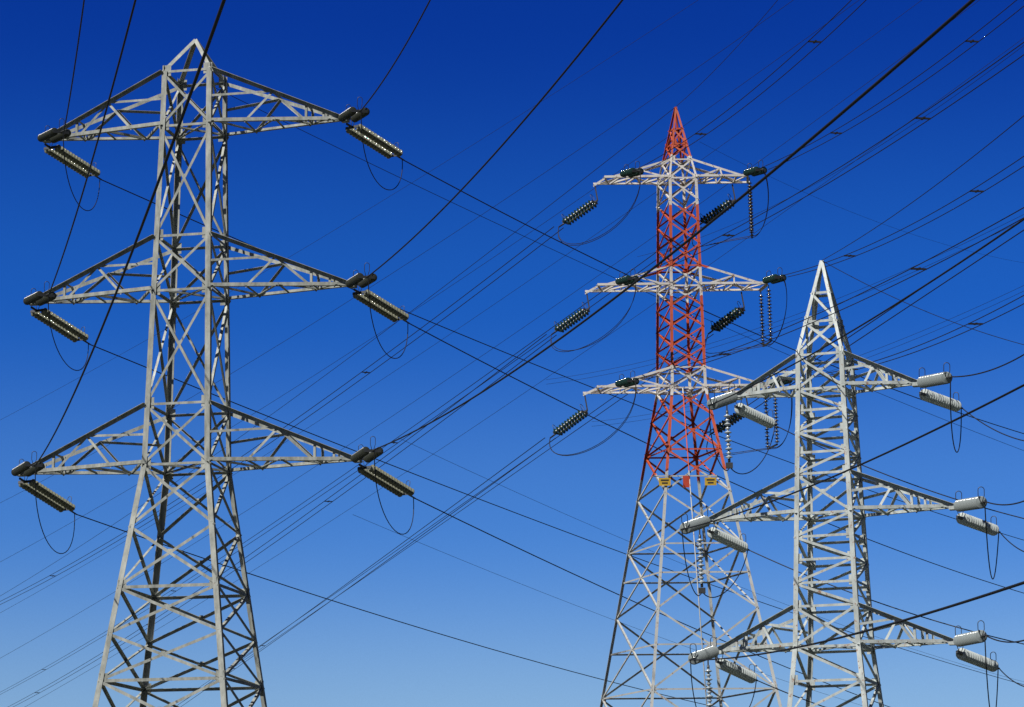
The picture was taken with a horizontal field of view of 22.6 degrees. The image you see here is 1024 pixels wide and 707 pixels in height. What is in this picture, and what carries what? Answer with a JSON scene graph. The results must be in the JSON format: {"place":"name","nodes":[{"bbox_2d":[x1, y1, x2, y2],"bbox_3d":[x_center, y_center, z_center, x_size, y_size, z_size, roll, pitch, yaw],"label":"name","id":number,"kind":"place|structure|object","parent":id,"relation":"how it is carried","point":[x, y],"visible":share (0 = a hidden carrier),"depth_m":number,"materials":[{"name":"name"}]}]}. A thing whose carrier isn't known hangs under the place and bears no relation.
{"place":"outdoors","nodes":[
{"label":"outdoors","id":0,"kind":"place"},
{"bbox_2d":[0,0,1023,706],"label":"sky","id":1,"kind":"structure","parent":0,"point":[468,68],"materials":[{"name":"blue"}]},
{"label":"ground","id":2,"kind":"structure","parent":0,"visible":0},
{"bbox_2d":[18,39,361,706],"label":"galvanised tower","id":3,"kind":"structure","parent":2,"relation":"on","point":[145,463],"depth_m":93.20,"materials":[{"name":"metal"}]},
{"bbox_2d":[0,0,1023,706],"bbox_3d":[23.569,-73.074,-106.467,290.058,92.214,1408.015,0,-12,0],"label":"conductors","id":4,"kind":"object","parent":3,"relation":"attached to","point":[868,90],"visible":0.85,"depth_m":87.34,"materials":[{"name":"metal"}]},
{"bbox_2d":[583,107,781,706],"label":"red white tower","id":5,"kind":"structure","parent":2,"relation":"on","point":[671,284],"depth_m":98.40,"materials":[{"name":"metal"}]},
{"bbox_2d":[659,476,716,486],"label":"tower signs","id":6,"kind":"object","parent":5,"relation":"attached to","point":[667,481],"visible":1,"depth_m":96.23,"materials":[{"name":"yellow metal"}]},
{"bbox_2d":[709,260,954,706],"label":"galvanised tower","id":7,"kind":"structure","parent":2,"relation":"on","point":[858,644],"depth_m":74.21,"materials":[{"name":"metal"}]},
{"bbox_2d":[11,97,999,706],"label":"insulators","id":8,"kind":"object","parent":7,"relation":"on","point":[379,305],"visible":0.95,"depth_m":92.90,"materials":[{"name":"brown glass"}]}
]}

